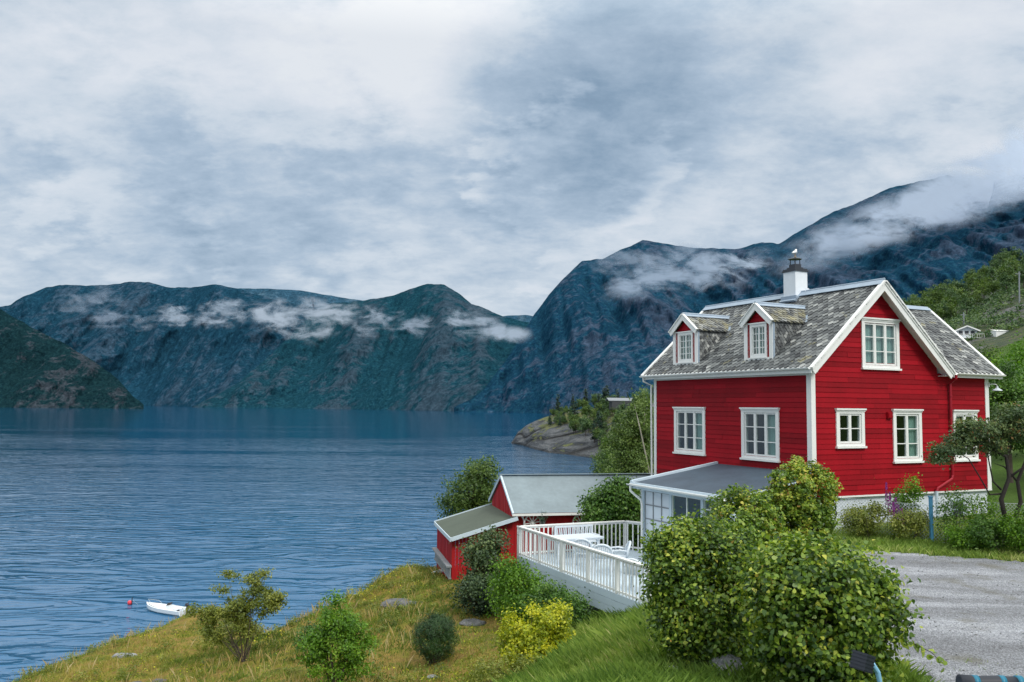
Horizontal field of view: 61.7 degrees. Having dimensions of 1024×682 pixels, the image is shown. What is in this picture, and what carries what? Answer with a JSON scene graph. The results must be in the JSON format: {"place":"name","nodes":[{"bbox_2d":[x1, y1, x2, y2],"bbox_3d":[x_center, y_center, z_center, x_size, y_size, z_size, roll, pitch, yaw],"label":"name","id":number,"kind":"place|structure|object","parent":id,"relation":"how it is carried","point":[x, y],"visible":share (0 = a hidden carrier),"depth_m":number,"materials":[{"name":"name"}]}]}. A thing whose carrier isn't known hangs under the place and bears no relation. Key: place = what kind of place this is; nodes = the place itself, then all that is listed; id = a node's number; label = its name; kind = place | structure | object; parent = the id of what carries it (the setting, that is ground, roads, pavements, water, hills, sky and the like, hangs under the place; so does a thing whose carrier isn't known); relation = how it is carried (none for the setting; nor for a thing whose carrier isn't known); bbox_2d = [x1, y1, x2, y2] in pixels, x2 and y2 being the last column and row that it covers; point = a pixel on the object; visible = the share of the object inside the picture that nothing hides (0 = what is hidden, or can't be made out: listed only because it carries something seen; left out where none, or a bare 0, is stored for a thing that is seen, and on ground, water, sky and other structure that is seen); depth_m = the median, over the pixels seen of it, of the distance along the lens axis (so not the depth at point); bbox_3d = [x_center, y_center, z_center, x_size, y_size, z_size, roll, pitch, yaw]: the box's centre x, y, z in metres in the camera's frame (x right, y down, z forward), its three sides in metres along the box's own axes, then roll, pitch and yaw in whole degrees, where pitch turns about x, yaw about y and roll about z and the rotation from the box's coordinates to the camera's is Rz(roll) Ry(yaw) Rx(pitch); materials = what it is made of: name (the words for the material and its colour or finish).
{"place":"outdoors","nodes":[
{"label":"outdoors","id":0,"kind":"place"},
{"bbox_2d":[0,309,143,408],"bbox_3d":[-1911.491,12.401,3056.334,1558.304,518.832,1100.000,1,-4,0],"label":"hill","id":1,"kind":"structure","parent":0,"point":[38,369],"depth_m":2748.12,"materials":[{"name":"green plant"}]},
{"bbox_2d":[0,282,316,406],"bbox_3d":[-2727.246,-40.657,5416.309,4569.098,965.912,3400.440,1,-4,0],"label":"mountain","id":2,"kind":"structure","parent":0,"point":[142,349],"depth_m":5553.87,"materials":[{"name":"blue stone"}]},
{"bbox_2d":[165,306,188,325],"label":"cloud","id":3,"kind":"structure","parent":0,"point":[174,316],"depth_m":5547.31,"materials":[{"name":"white"}]},
{"bbox_2d":[198,301,242,323],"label":"cloud","id":4,"kind":"structure","parent":0,"point":[222,306],"depth_m":5058.58,"materials":[{"name":"white"}]},
{"bbox_2d":[0,406,600,681],"bbox_3d":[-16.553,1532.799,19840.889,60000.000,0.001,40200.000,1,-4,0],"label":"water","id":5,"kind":"structure","parent":0,"point":[106,515],"depth_m":172.04,"materials":[{"name":"blue liquid"}]},
{"bbox_2d":[147,599,188,616],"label":"motor boat","id":6,"kind":"object","parent":5,"relation":"on","point":[169,609],"visible":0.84,"depth_m":81.60,"materials":[{"name":"white paint"}]},
{"bbox_2d":[240,288,361,307],"bbox_3d":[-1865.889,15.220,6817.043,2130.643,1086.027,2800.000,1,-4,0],"label":"plateau mountain","id":7,"kind":"structure","parent":0,"point":[299,297],"depth_m":7570.71,"materials":[{"name":"blue stone"}]},
{"bbox_2d":[252,300,353,337],"bbox_3d":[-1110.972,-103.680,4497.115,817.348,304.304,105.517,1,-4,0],"label":"cloud","id":8,"kind":"structure","parent":0,"point":[280,319],"depth_m":4449.26,"materials":[{"name":"white"}]},
{"bbox_2d":[193,284,528,410],"bbox_3d":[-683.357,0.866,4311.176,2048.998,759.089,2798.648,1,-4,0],"label":"central mountain","id":9,"kind":"structure","parent":0,"point":[359,359],"depth_m":4030.95,"materials":[{"name":"blue stone"}]},
{"bbox_2d":[388,318,427,330],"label":"cloud","id":10,"kind":"structure","parent":0,"point":[410,325],"depth_m":3765.01,"materials":[{"name":"white"}]},
{"bbox_2d":[448,312,485,325],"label":"cloud","id":11,"kind":"structure","parent":0,"point":[456,322],"depth_m":3667.72,"materials":[{"name":"white"}]},
{"bbox_2d":[478,318,527,340],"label":"cloud","id":12,"kind":"structure","parent":0,"point":[500,331],"depth_m":3103.62,"materials":[{"name":"white"}]},
{"bbox_2d":[0,0,1023,315],"label":"sky","id":13,"kind":"structure","parent":0,"point":[485,151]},
{"bbox_2d":[504,315,532,321],"bbox_3d":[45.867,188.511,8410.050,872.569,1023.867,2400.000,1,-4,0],"label":"distant mountain","id":14,"kind":"structure","parent":0,"point":[525,318],"depth_m":9015.50,"materials":[{"name":"blue stone"}]},
{"bbox_2d":[19,339,1023,681],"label":"ground","id":15,"kind":"structure","parent":0,"point":[999,479],"depth_m":28.06,"materials":[{"name":"green plant"}]},
{"bbox_2d":[193,619,274,647],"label":"bush","id":16,"kind":"object","parent":15,"relation":"on","point":[230,626],"visible":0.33,"depth_m":30.23,"materials":[{"name":"green plant"}]},
{"bbox_2d":[182,565,288,661],"bbox_3d":[-8.666,8.492,26.672,3.429,3.081,1.311,1,-4,0],"label":"bush","id":17,"kind":"object","parent":15,"relation":"on","point":[272,600],"visible":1,"depth_m":26.56,"materials":[{"name":"green plant"}]},
{"bbox_2d":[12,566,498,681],"bbox_3d":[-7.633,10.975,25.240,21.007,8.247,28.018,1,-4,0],"label":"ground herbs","id":18,"kind":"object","parent":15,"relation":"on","point":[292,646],"visible":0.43,"depth_m":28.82,"materials":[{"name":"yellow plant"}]},
{"bbox_2d":[6,558,578,681],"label":"meadow grass","id":19,"kind":"structure","parent":15,"relation":"on","point":[221,668],"depth_m":28.16,"materials":[{"name":"green plant"}]},
{"bbox_2d":[289,617,340,656],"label":"bush","id":20,"kind":"object","parent":15,"relation":"on","point":[302,635],"visible":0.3,"depth_m":24.30,"materials":[{"name":"green plant"}]},
{"bbox_2d":[288,588,381,681],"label":"bush","id":21,"kind":"object","parent":15,"relation":"on","point":[350,647],"visible":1,"depth_m":19.54,"materials":[{"name":"green plant"}]},
{"bbox_2d":[380,598,409,607],"bbox_3d":[-3.863,9.162,29.877,1.377,0.387,1.097,1,-4,0],"label":"boulder","id":22,"kind":"object","parent":15,"relation":"on","point":[391,601],"visible":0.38,"depth_m":29.65,"materials":[{"name":"stone"}]},
{"bbox_2d":[407,607,462,663],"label":"bush","id":23,"kind":"object","parent":15,"relation":"on","point":[432,625],"visible":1,"depth_m":21.33,"materials":[{"name":"green plant"}]},
{"bbox_2d":[427,452,503,541],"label":"tree","id":24,"kind":"object","parent":15,"relation":"on","point":[474,488],"visible":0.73,"depth_m":42.59,"materials":[{"name":"green plant"}]},
{"bbox_2d":[459,618,485,625],"bbox_3d":[-1.138,8.224,24.935,0.801,0.230,0.630,1,-4,0],"label":"boulder","id":25,"kind":"object","parent":15,"relation":"on","point":[467,622],"visible":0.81,"depth_m":24.80,"materials":[{"name":"stone"}]},
{"bbox_2d":[446,565,500,618],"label":"bush","id":26,"kind":"object","parent":15,"relation":"on","point":[472,593],"visible":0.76,"depth_m":25.52,"materials":[{"name":"green plant"}]},
{"bbox_2d":[454,521,517,589],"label":"rowan bush","id":27,"kind":"object","parent":15,"relation":"on","point":[483,550],"visible":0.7,"depth_m":26.68,"materials":[{"name":"green plant"}]},
{"bbox_2d":[463,646,546,681],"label":"bush","id":28,"kind":"object","parent":15,"relation":"on","point":[501,661],"visible":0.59,"depth_m":17.18,"materials":[{"name":"green plant"}]},
{"bbox_2d":[480,552,563,627],"bbox_3d":[0.326,7.097,24.115,2.318,2.313,2.247,-3,-5,37],"label":"bush","id":29,"kind":"object","parent":15,"relation":"on","point":[511,578],"visible":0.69,"depth_m":23.87,"materials":[{"name":"green plant"}]},
{"bbox_2d":[490,596,577,668],"bbox_3d":[0.478,6.596,19.116,2.036,1.691,1.702,1,-4,0],"label":"bush","id":30,"kind":"object","parent":15,"relation":"on","point":[531,637],"visible":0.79,"depth_m":18.95,"materials":[{"name":"yellow plant"}]},
{"bbox_2d":[432,473,653,579],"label":"red shed","id":31,"kind":"structure","parent":15,"relation":"on","point":[515,498],"depth_m":32.93,"materials":[{"name":"paint"}]},
{"bbox_2d":[509,578,599,626],"bbox_3d":[1.168,7.003,22.400,2.504,1.657,2.076,1,-4,0],"label":"bush","id":32,"kind":"object","parent":15,"relation":"on","point":[575,599],"visible":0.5,"depth_m":22.15,"materials":[{"name":"green plant"}]},
{"bbox_2d":[517,549,658,613],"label":"deck","id":33,"kind":"structure","parent":15,"relation":"on","point":[605,598],"depth_m":23.83,"materials":[{"name":"white paint"}]},
{"bbox_2d":[517,520,626,555],"bbox_3d":[2.018,6.508,28.079,4.014,1.075,0.120,2,-5,-23],"label":"railing","id":34,"kind":"object","parent":33,"relation":"on","point":[547,526],"visible":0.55,"depth_m":28.22,"materials":[{"name":"white paint"}]},
{"bbox_2d":[544,533,603,563],"bbox_3d":[1.918,6.453,26.688,1.700,0.738,0.840,3,-5,-26],"label":"garden table","id":35,"kind":"object","parent":33,"relation":"on","point":[573,537],"visible":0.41,"depth_m":26.65,"materials":[{"name":"white plastic"}]},
{"bbox_2d":[554,524,599,554],"bbox_3d":[2.094,6.433,27.643,1.430,0.920,0.500,3,-5,-25],"label":"garden bench","id":36,"kind":"object","parent":33,"relation":"on","point":[570,526],"visible":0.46,"depth_m":27.82,"materials":[{"name":"white plastic"}]},
{"bbox_2d":[517,526,650,604],"bbox_3d":[1.756,6.187,23.908,0.120,1.075,7.563,3,-5,-24],"label":"railing","id":37,"kind":"object","parent":33,"relation":"on","point":[562,554],"visible":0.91,"depth_m":23.27,"materials":[{"name":"white paint"}]},
{"bbox_2d":[573,538,594,568],"bbox_3d":[2.123,6.290,25.559,0.632,0.894,0.625,0,-4,14],"label":"garden chair","id":38,"kind":"object","parent":33,"relation":"on","point":[583,541],"visible":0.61,"depth_m":25.34,"materials":[{"name":"white plastic"}]},
{"bbox_2d":[593,544,613,575],"bbox_3d":[2.606,6.219,24.562,0.632,0.894,0.625,0,-4,11],"label":"garden chair","id":39,"kind":"object","parent":33,"relation":"on","point":[602,547],"visible":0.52,"depth_m":24.33,"materials":[{"name":"white plastic"}]},
{"bbox_2d":[610,541,630,564],"bbox_3d":[3.152,6.251,24.898,0.625,0.894,0.632,0,-4,2],"label":"garden chair","id":40,"kind":"object","parent":33,"relation":"on","point":[626,550],"visible":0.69,"depth_m":24.83,"materials":[{"name":"white plastic"}]},
{"bbox_2d":[625,520,640,550],"bbox_3d":[4.217,6.568,28.547,1.096,1.075,0.120,-3,-6,38],"label":"railing","id":41,"kind":"object","parent":33,"relation":"on","point":[627,522],"visible":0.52,"depth_m":28.65,"materials":[{"name":"white paint"}]},
{"bbox_2d":[624,558,645,592],"bbox_3d":[3.215,6.051,22.273,0.632,0.894,0.625,-2,-5,31],"label":"garden chair","id":42,"kind":"object","parent":33,"relation":"on","point":[633,559],"visible":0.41,"depth_m":22.13,"materials":[{"name":"white plastic"}]},
{"bbox_2d":[589,431,615,472],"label":"tree","id":43,"kind":"object","parent":15,"relation":"on","point":[602,447],"visible":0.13,"depth_m":97.26,"materials":[{"name":"green plant"}]},
{"bbox_2d":[593,450,615,474],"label":"tree","id":44,"kind":"object","parent":15,"relation":"on","point":[605,464],"visible":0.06,"depth_m":61.52,"materials":[{"name":"green plant"}]},
{"bbox_2d":[574,472,641,558],"bbox_3d":[3.671,6.482,30.382,3.082,3.786,2.544,1,-4,0],"label":"bush","id":45,"kind":"object","parent":15,"relation":"on","point":[616,499],"visible":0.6,"depth_m":29.91,"materials":[{"name":"green plant"}]},
{"bbox_2d":[601,381,653,474],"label":"birch","id":46,"kind":"object","parent":15,"relation":"on","point":[631,445],"visible":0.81,"depth_m":49.48,"materials":[{"name":"green plant"}]},
{"bbox_2d":[633,502,766,667],"bbox_3d":[2.636,3.344,11.475,2.019,2.381,1.973,1,-4,0],"label":"hedge","id":47,"kind":"object","parent":15,"relation":"on","point":[692,566],"visible":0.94,"depth_m":11.12,"materials":[{"name":"green plant"}]},
{"bbox_2d":[461,537,943,681],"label":"lush grass","id":48,"kind":"structure","parent":15,"relation":"on","point":[599,646],"depth_m":12.14,"materials":[{"name":"green plant"}]},
{"bbox_2d":[710,654,742,679],"bbox_3d":[2.707,4.148,10.751,0.480,0.430,0.369,1,-4,0],"label":"boulder","id":49,"kind":"object","parent":15,"relation":"on","point":[720,660],"visible":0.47,"depth_m":10.69,"materials":[{"name":"stone"}]},
{"bbox_2d":[697,483,790,559],"bbox_3d":[3.619,3.420,13.781,1.520,2.280,1.290,2,-4,-12],"label":"shrub","id":50,"kind":"object","parent":15,"relation":"on","point":[765,512],"visible":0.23,"depth_m":13.62,"materials":[{"name":"green plant"}]},
{"bbox_2d":[763,455,844,549],"bbox_3d":[5.114,3.303,15.011,1.401,2.587,1.332,1,-4,0],"label":"shrub","id":51,"kind":"object","parent":15,"relation":"on","point":[801,504],"visible":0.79,"depth_m":14.75,"materials":[{"name":"green plant"}]},
{"bbox_2d":[639,257,1005,540],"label":"red house","id":52,"kind":"structure","parent":15,"relation":"on","point":[866,390],"depth_m":26.93,"materials":[{"name":"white wood"}]},
{"bbox_2d":[672,407,722,455],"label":"window","id":53,"kind":"structure","parent":52,"relation":"in","point":[689,422],"depth_m":30.14,"materials":[{"name":"white paint"}]},
{"bbox_2d":[626,461,810,560],"bbox_3d":[6.193,5.286,25.672,3.540,2.995,4.650,3,-5,-26],"label":"veranda","id":54,"kind":"object","parent":52,"relation":"attached to","point":[665,494],"visible":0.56,"depth_m":26.23,"materials":[{"name":"grey"}]},
{"bbox_2d":[645,491,668,532],"bbox_3d":[4.459,5.285,26.264,0.040,1.325,1.345,3,-5,-26],"label":"window","id":55,"kind":"structure","parent":54,"relation":"in","point":[656,504],"depth_m":26.34,"materials":[{"name":"white glass"}]},
{"bbox_2d":[672,495,699,530],"bbox_3d":[5.101,5.192,24.954,0.040,1.325,1.415,3,-5,-26],"label":"window","id":56,"kind":"structure","parent":54,"relation":"in","point":[672,495],"depth_m":25.52,"materials":[{"name":"white paint"}]},
{"bbox_2d":[739,407,780,462],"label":"window","id":57,"kind":"structure","parent":52,"relation":"in","point":[760,428],"depth_m":26.97,"materials":[{"name":"white paint"}]},
{"bbox_2d":[834,408,866,448],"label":"window","id":58,"kind":"structure","parent":52,"relation":"in","point":[850,422],"depth_m":25.66,"materials":[{"name":"white paint"}]},
{"bbox_2d":[847,317,901,370],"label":"window","id":59,"kind":"structure","parent":52,"relation":"in","point":[879,342],"depth_m":26.38,"materials":[{"name":"white paint"}]},
{"bbox_2d":[861,405,924,462],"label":"window","id":60,"kind":"structure","parent":52,"relation":"in","point":[907,423],"depth_m":26.75,"materials":[{"name":"white paint"}]},
{"bbox_2d":[952,410,980,461],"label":"window","id":61,"kind":"structure","parent":52,"relation":"in","point":[961,413],"depth_m":27.74,"materials":[{"name":"white paint"}]},
{"bbox_2d":[727,522,947,681],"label":"hedge","id":62,"kind":"object","parent":15,"relation":"on","point":[835,606],"visible":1,"depth_m":9.56,"materials":[{"name":"green plant"}]},
{"bbox_2d":[838,499,892,539],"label":"bush","id":63,"kind":"object","parent":15,"relation":"on","point":[866,526],"visible":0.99,"depth_m":21.65,"materials":[{"name":"green plant"}]},
{"bbox_2d":[849,650,881,681],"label":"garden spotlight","id":64,"kind":"object","parent":15,"relation":"on","point":[862,661],"visible":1,"depth_m":4.46,"materials":[{"name":"black metal"}]},
{"bbox_2d":[833,498,928,538],"bbox_3d":[9.382,4.595,21.901,2.525,1.010,0.010,-4,-6,44],"label":"wire fence","id":65,"kind":"object","parent":15,"relation":"on","point":[885,513],"visible":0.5,"depth_m":21.77,"materials":[{"name":"grey metal"}]},
{"bbox_2d":[885,472,927,527],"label":"bush","id":66,"kind":"object","parent":15,"relation":"on","point":[915,491],"visible":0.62,"depth_m":22.27,"materials":[{"name":"green plant"}]},
{"bbox_2d":[884,506,934,540],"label":"bush","id":67,"kind":"object","parent":15,"relation":"on","point":[919,519],"visible":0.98,"depth_m":21.18,"materials":[{"name":"green plant"}]},
{"bbox_2d":[928,496,933,541],"bbox_3d":[10.283,4.400,21.035,0.090,1.180,0.090,1,-4,0],"label":"fence post","id":68,"kind":"object","parent":15,"relation":"on","point":[931,529],"visible":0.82,"depth_m":21.01,"materials":[{"name":"blue metal"}]},
{"bbox_2d":[932,483,977,543],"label":"bush","id":69,"kind":"object","parent":15,"relation":"on","point":[964,508],"visible":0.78,"depth_m":20.68,"materials":[{"name":"green plant"}]},
{"bbox_2d":[942,520,985,549],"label":"bush","id":70,"kind":"object","parent":15,"relation":"on","point":[958,536],"visible":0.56,"depth_m":20.00,"materials":[{"name":"green plant"}]},
{"bbox_2d":[921,400,1023,519],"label":"gnarled tree","id":71,"kind":"object","parent":15,"relation":"on","point":[968,434],"visible":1,"depth_m":20.06,"materials":[{"name":"green plant"}]},
{"bbox_2d":[933,500,1023,542],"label":"wire fence","id":72,"kind":"object","parent":15,"relation":"on","point":[962,518],"visible":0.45,"depth_m":20.90,"materials":[{"name":"grey metal"}]},
{"bbox_2d":[958,489,1004,532],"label":"bush","id":73,"kind":"object","parent":15,"relation":"on","point":[973,506],"visible":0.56,"depth_m":20.57,"materials":[{"name":"green plant"}]},
{"bbox_2d":[955,674,1023,681],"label":"padded tube","id":74,"kind":"object","parent":15,"relation":"on","point":[988,678],"visible":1,"depth_m":4.27,"materials":[{"name":"blue rubber"}]},
{"bbox_2d":[974,340,1004,365],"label":"tree","id":75,"kind":"object","parent":15,"relation":"on","point":[984,352],"visible":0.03,"depth_m":83.20,"materials":[{"name":"green plant"}]},
{"bbox_2d":[960,510,1020,554],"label":"bush","id":76,"kind":"object","parent":15,"relation":"on","point":[991,539],"visible":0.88,"depth_m":19.64,"materials":[{"name":"green plant"}]},
{"bbox_2d":[984,331,1023,368],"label":"tree","id":77,"kind":"object","parent":15,"relation":"on","point":[1019,353],"visible":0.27,"depth_m":62.28,"materials":[{"name":"green plant"}]},
{"bbox_2d":[988,354,1023,482],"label":"tree","id":78,"kind":"object","parent":15,"relation":"on","point":[1010,394],"visible":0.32,"depth_m":35.17,"materials":[{"name":"green plant"}]},
{"bbox_2d":[989,505,1023,553],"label":"bush","id":79,"kind":"object","parent":15,"relation":"on","point":[1018,525],"visible":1,"depth_m":19.36,"materials":[{"name":"green plant"}]},
{"bbox_2d":[995,354,1023,454],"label":"tree","id":80,"kind":"object","parent":15,"relation":"on","point":[1021,378],"visible":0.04,"depth_m":38.41,"materials":[{"name":"green plant"}]},
{"bbox_2d":[511,408,625,460],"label":"headland","id":81,"kind":"structure","parent":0,"point":[541,434],"depth_m":392.84,"materials":[{"name":"grey stone"}]},
{"bbox_2d":[605,398,632,409],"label":"cabin","id":82,"kind":"object","parent":81,"relation":"on","point":[614,403],"visible":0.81,"depth_m":391.38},
{"bbox_2d":[622,254,651,262],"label":"cloud","id":83,"kind":"structure","parent":0,"point":[628,257],"depth_m":3087.09,"materials":[{"name":"white"}]},
{"bbox_2d":[611,253,762,294],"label":"cloud","id":84,"kind":"structure","parent":0,"point":[704,265],"depth_m":2686.55,"materials":[{"name":"white"}]},
{"bbox_2d":[454,181,1023,412],"bbox_3d":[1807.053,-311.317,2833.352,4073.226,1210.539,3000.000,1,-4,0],"label":"mountain","id":85,"kind":"structure","parent":0,"point":[590,329],"depth_m":2843.88,"materials":[{"name":"blue stone"}]},
{"bbox_2d":[645,270,1023,418],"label":"hillside","id":86,"kind":"structure","parent":0,"point":[1002,340],"depth_m":143.15,"materials":[{"name":"green plant"}]},
{"bbox_2d":[917,297,932,306],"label":"broadleaf tree","id":87,"kind":"object","parent":86,"relation":"on","point":[925,302],"visible":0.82,"depth_m":201.44,"materials":[{"name":"green plant"}]},
{"bbox_2d":[927,287,946,302],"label":"broadleaf tree","id":88,"kind":"object","parent":86,"relation":"on","point":[938,296],"visible":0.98,"depth_m":204.59,"materials":[{"name":"green plant"}]},
{"bbox_2d":[941,294,958,308],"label":"broadleaf tree","id":89,"kind":"object","parent":86,"relation":"on","point":[948,297],"visible":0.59,"depth_m":191.99,"materials":[{"name":"green plant"}]},
{"bbox_2d":[942,300,958,317],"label":"broadleaf tree","id":90,"kind":"object","parent":86,"relation":"on","point":[953,305],"visible":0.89,"depth_m":180.72,"materials":[{"name":"green plant"}]},
{"bbox_2d":[957,293,976,313],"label":"broadleaf tree","id":91,"kind":"object","parent":86,"relation":"on","point":[967,301],"visible":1,"depth_m":176.50,"materials":[{"name":"green plant"}]},
{"bbox_2d":[955,325,984,339],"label":"cabin","id":92,"kind":"object","parent":86,"relation":"on","point":[964,331],"visible":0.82,"depth_m":143.35,"materials":[{"name":"white paint"}]},
{"bbox_2d":[970,290,984,307],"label":"broadleaf tree","id":93,"kind":"object","parent":86,"relation":"on","point":[976,297],"visible":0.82,"depth_m":189.67,"materials":[{"name":"green plant"}]},
{"bbox_2d":[932,264,1023,340],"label":"hillside scrub","id":94,"kind":"object","parent":86,"relation":"on","point":[974,313],"visible":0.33,"depth_m":165.06,"materials":[{"name":"green plant"}]},
{"bbox_2d":[975,280,991,298],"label":"broadleaf tree","id":95,"kind":"object","parent":86,"relation":"on","point":[984,289],"visible":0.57,"depth_m":196.17,"materials":[{"name":"green plant"}]},
{"bbox_2d":[983,265,996,280],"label":"broadleaf tree","id":96,"kind":"object","parent":86,"relation":"on","point":[991,270],"visible":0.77,"depth_m":222.66,"materials":[{"name":"green plant"}]},
{"bbox_2d":[985,281,999,297],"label":"broadleaf tree","id":97,"kind":"object","parent":86,"relation":"on","point":[992,287],"visible":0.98,"depth_m":187.46,"materials":[{"name":"green plant"}]},
{"bbox_2d":[994,264,1014,280],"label":"broadleaf tree","id":98,"kind":"object","parent":86,"relation":"on","point":[1009,270],"visible":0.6,"depth_m":189.34,"materials":[{"name":"green plant"}]},
{"bbox_2d":[999,272,1014,289],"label":"broadleaf tree","id":99,"kind":"object","parent":86,"relation":"on","point":[1006,278],"visible":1,"depth_m":184.17,"materials":[{"name":"green plant"}]},
{"bbox_2d":[1008,246,1022,258],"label":"broadleaf tree","id":100,"kind":"object","parent":86,"relation":"on","point":[1015,252],"visible":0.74,"depth_m":249.91,"materials":[{"name":"green plant"}]},
{"bbox_2d":[812,131,1023,257],"bbox_3d":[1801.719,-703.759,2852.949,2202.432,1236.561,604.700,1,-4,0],"label":"cloud","id":101,"kind":"structure","parent":0,"point":[942,198],"depth_m":2529.59,"materials":[{"name":"white"}]},
{"bbox_2d":[827,511,1023,561],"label":"verge grass","id":102,"kind":"structure","parent":0,"point":[900,543],"depth_m":20.44,"materials":[{"name":"green plant"}]},
{"bbox_2d":[844,550,1023,681],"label":"gravel driveway","id":103,"kind":"structure","parent":0,"point":[1003,614],"depth_m":13.94,"materials":[{"name":"grey gravel"}]},
{"bbox_2d":[947,201,997,222],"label":"cloud","id":104,"kind":"structure","parent":0,"point":[980,209],"depth_m":2531.02,"materials":[{"name":"white"}]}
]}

